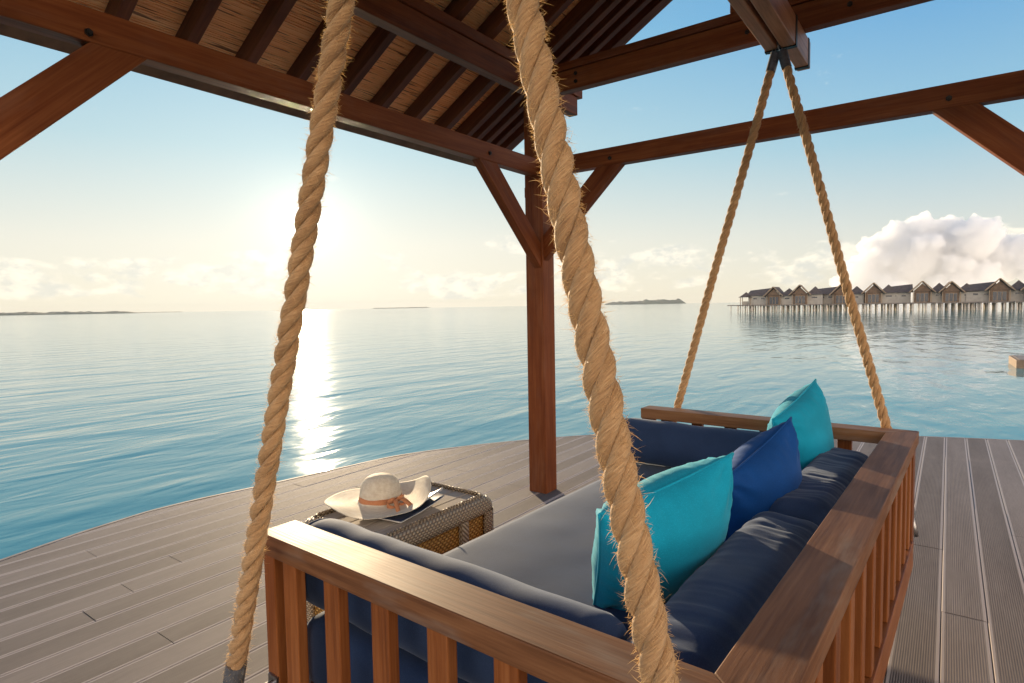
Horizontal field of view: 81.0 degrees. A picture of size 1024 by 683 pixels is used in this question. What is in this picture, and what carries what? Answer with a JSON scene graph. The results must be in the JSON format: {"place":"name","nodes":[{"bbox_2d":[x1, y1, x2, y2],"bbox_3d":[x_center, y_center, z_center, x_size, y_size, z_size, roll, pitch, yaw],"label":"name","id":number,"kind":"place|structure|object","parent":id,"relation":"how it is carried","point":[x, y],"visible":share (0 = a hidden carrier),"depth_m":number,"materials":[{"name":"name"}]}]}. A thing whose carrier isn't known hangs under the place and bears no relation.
{"place":"outdoors","nodes":[
{"label":"outdoors","id":0,"kind":"place"},
{"bbox_2d":[0,311,137,315],"bbox_3d":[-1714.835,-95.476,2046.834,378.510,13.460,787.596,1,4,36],"label":"island","id":1,"kind":"structure","parent":0,"point":[53,313],"depth_m":2088.73,"materials":[{"name":"grey"}]},
{"bbox_2d":[372,307,429,308],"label":"island","id":2,"kind":"structure","parent":0,"point":[403,307],"depth_m":4163.85,"materials":[{"name":"grey"}]},
{"bbox_2d":[0,299,1023,558],"bbox_3d":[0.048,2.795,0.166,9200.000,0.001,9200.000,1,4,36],"label":"water","id":3,"kind":"structure","parent":0,"point":[104,419],"depth_m":21.61,"materials":[{"name":"teal liquid"}]},
{"bbox_2d":[736,292,753,311],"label":"open hut","id":4,"kind":"object","parent":3,"relation":"in","point":[744,303],"visible":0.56,"depth_m":166.92,"materials":[{"name":"wood"}]},
{"bbox_2d":[745,288,770,311],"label":"water house","id":5,"kind":"structure","parent":3,"relation":"in","point":[758,299],"depth_m":165.12,"materials":[{"name":"grey wood"}]},
{"bbox_2d":[760,287,795,311],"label":"water villa","id":6,"kind":"object","parent":3,"relation":"in","point":[778,297],"visible":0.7,"depth_m":160.65,"materials":[{"name":"brown wood"}]},
{"bbox_2d":[784,285,824,311],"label":"water villa","id":7,"kind":"object","parent":3,"relation":"in","point":[803,298],"visible":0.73,"depth_m":157.21,"materials":[{"name":"brown wood"}]},
{"bbox_2d":[812,286,837,310],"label":"water house","id":8,"kind":"structure","parent":3,"relation":"in","point":[828,298],"depth_m":157.84,"materials":[{"name":"wood"}]},
{"bbox_2d":[825,284,865,310],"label":"water villa","id":9,"kind":"object","parent":3,"relation":"in","point":[839,298],"visible":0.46,"depth_m":153.69,"materials":[{"name":"brown wood"}]},
{"bbox_2d":[727,303,1005,311],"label":"jetty","id":10,"kind":"object","parent":3,"relation":"in","point":[866,307],"visible":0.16,"depth_m":152.26,"materials":[{"name":"wood"}]},
{"bbox_2d":[857,283,899,310],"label":"water villa","id":11,"kind":"object","parent":3,"relation":"in","point":[875,294],"visible":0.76,"depth_m":149.22,"materials":[{"name":"brown wood"}]},
{"bbox_2d":[884,284,912,310],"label":"water house","id":12,"kind":"structure","parent":3,"relation":"in","point":[904,295],"depth_m":147.49,"materials":[{"name":"wood"}]},
{"bbox_2d":[904,281,947,310],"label":"water villa","id":13,"kind":"object","parent":3,"relation":"in","point":[924,293],"visible":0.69,"depth_m":143.34,"materials":[{"name":"brown wood"}]},
{"bbox_2d":[933,281,978,310],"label":"water villa","id":14,"kind":"object","parent":3,"relation":"in","point":[953,293],"visible":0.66,"depth_m":140.10,"materials":[{"name":"brown wood"}]},
{"bbox_2d":[963,282,995,309],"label":"water house","id":15,"kind":"structure","parent":3,"relation":"in","point":[976,293],"depth_m":138.46,"materials":[{"name":"wood"}]},
{"bbox_2d":[979,278,1023,309],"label":"water villa","id":16,"kind":"object","parent":3,"relation":"in","point":[1001,291],"visible":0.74,"depth_m":134.39,"materials":[{"name":"brown wood"}]},
{"bbox_2d":[1009,355,1023,368],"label":"floating dock","id":17,"kind":"object","parent":3,"relation":"on","point":[1016,361],"visible":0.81,"depth_m":24.09,"materials":[{"name":"paint"}]},
{"bbox_2d":[1013,287,1023,309],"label":"water villa","id":18,"kind":"object","parent":3,"relation":"in","point":[1022,306],"visible":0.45,"depth_m":131.90,"materials":[{"name":"grey wood"}]},
{"bbox_2d":[0,0,1023,312],"label":"sky","id":19,"kind":"structure","parent":0,"point":[152,194],"materials":[{"name":"blue"}]},
{"bbox_2d":[604,299,684,304],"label":"island","id":20,"kind":"structure","parent":0,"point":[664,301],"depth_m":2947.45,"materials":[{"name":"grey"}]},
{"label":"deck pile","id":21,"kind":"structure","parent":0,"visible":0},
{"bbox_2d":[939,441,945,682],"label":"deck underframe","id":22,"kind":"object","parent":21,"relation":"on","point":[941,583],"depth_m":2.71,"materials":[{"name":"grey wood"}]},
{"bbox_2d":[0,435,1023,682],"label":"deck","id":23,"kind":"structure","parent":22,"relation":"on","point":[148,597],"depth_m":2.93,"materials":[{"name":"wood"}]},
{"bbox_2d":[304,482,493,621],"bbox_3d":[-0.484,0.934,2.665,0.531,0.437,0.731,1,4,36],"label":"woven table","id":24,"kind":"object","parent":23,"relation":"on","point":[453,518],"visible":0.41,"depth_m":2.55,"materials":[{"name":"wicker"}]},
{"bbox_2d":[379,495,443,522],"bbox_3d":[-0.480,0.715,2.621,0.230,0.025,0.310,1,4,28],"label":"magazine","id":25,"kind":"object","parent":24,"relation":"on","point":[425,505],"visible":0.3,"depth_m":2.54,"materials":[{"name":"black paper"}]},
{"bbox_2d":[427,487,442,499],"bbox_3d":[-0.490,0.681,2.639,0.300,0.068,0.220,-4,4,-40],"label":"magazine","id":26,"kind":"object","parent":25,"relation":"on","point":[432,494],"visible":0.08,"depth_m":2.63,"materials":[{"name":"white paper"}]},
{"bbox_2d":[324,473,430,519],"bbox_3d":[-0.578,0.644,2.616,0.464,0.134,0.430,0,4,16],"label":"straw hat","id":27,"kind":"object","parent":26,"relation":"on","point":[378,495],"visible":1,"depth_m":2.55,"materials":[{"name":"beige wicker"}]},
{"bbox_2d":[0,0,1023,493],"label":"pavilion","id":28,"kind":"structure","parent":23,"relation":"on","point":[438,78],"depth_m":3.20,"materials":[{"name":"brown wood"}]},
{"bbox_2d":[222,0,355,682],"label":"rope","id":29,"kind":"object","parent":28,"relation":"hanging from","point":[331,65],"visible":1,"depth_m":1.27,"materials":[{"name":"fabric"}]},
{"bbox_2d":[503,0,687,682],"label":"rope","id":30,"kind":"object","parent":28,"relation":"hanging from","point":[638,569],"visible":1,"depth_m":0.81,"materials":[{"name":"fabric"}]},
{"bbox_2d":[673,51,778,421],"bbox_3d":[1.065,-0.288,3.196,0.667,2.287,0.085,1,4,36],"label":"rope","id":31,"kind":"object","parent":28,"relation":"hanging from","point":[772,64],"visible":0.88,"depth_m":3.11,"materials":[{"name":"fabric"}]},
{"bbox_2d":[264,405,918,682],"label":"swing daybed","id":32,"kind":"object","parent":31,"relation":"hanging from","point":[829,611],"visible":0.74,"depth_m":1.30,"materials":[{"name":"wood"}]},
{"bbox_2d":[307,462,671,682],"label":"seat mattress","id":33,"kind":"object","parent":32,"relation":"on","point":[548,547],"visible":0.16,"depth_m":1.98,"materials":[{"name":"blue fabric"}]},
{"bbox_2d":[305,518,627,682],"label":"bolster","id":34,"kind":"object","parent":33,"relation":"on","point":[474,666],"visible":0.42,"depth_m":1.37,"materials":[{"name":"blue fabric"}]},
{"bbox_2d":[591,452,733,610],"bbox_3d":[0.415,0.545,1.661,0.441,0.441,0.264,-17,37,-22],"label":"scatter pillow","id":35,"kind":"object","parent":33,"relation":"on","point":[688,509],"visible":0.69,"depth_m":1.54,"materials":[{"name":"teal fabric"}]},
{"bbox_2d":[625,418,760,467],"bbox_3d":[0.962,0.535,2.967,0.920,0.236,0.241,2,4,38],"label":"bolster","id":36,"kind":"object","parent":33,"relation":"on","point":[669,444],"visible":0.46,"depth_m":2.96,"materials":[{"name":"blue fabric"}]},
{"bbox_2d":[625,511,818,673],"bbox_3d":[0.546,0.664,1.445,0.272,0.261,1.063,2,4,38],"label":"back cushion","id":37,"kind":"object","parent":33,"relation":"on","point":[717,600],"visible":0.57,"depth_m":1.33,"materials":[{"name":"blue fabric"}]},
{"bbox_2d":[724,417,801,541],"bbox_3d":[0.868,0.545,2.117,0.436,0.436,0.250,-27,30,-32],"label":"scatter pillow","id":38,"kind":"object","parent":33,"relation":"on","point":[766,470],"visible":0.45,"depth_m":1.99,"materials":[{"name":"blue fabric"}]},
{"bbox_2d":[767,378,833,469],"bbox_3d":[1.253,0.444,2.621,0.436,0.436,0.247,-26,21,-37],"label":"scatter pillow","id":39,"kind":"object","parent":33,"relation":"on","point":[805,407],"visible":0.43,"depth_m":2.51,"materials":[{"name":"teal fabric"}]},
{"bbox_2d":[769,447,867,525],"bbox_3d":[1.182,0.604,2.257,0.272,0.264,0.984,2,4,38],"label":"back cushion","id":40,"kind":"object","parent":33,"relation":"on","point":[827,478],"visible":0.34,"depth_m":2.06,"materials":[{"name":"blue fabric"}]},
{"bbox_2d":[778,48,918,536],"bbox_3d":[1.560,-0.273,2.807,0.621,2.287,0.082,2,4,39],"label":"rope","id":41,"kind":"object","parent":28,"relation":"hanging from","point":[837,254],"visible":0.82,"depth_m":2.81,"materials":[{"name":"fabric"}]},
{"bbox_2d":[0,435,1023,560],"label":"deck edge","id":42,"kind":"object","parent":23,"relation":"attached to","point":[87,530],"visible":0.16,"depth_m":4.25,"materials":[{"name":"wood"}]}
]}

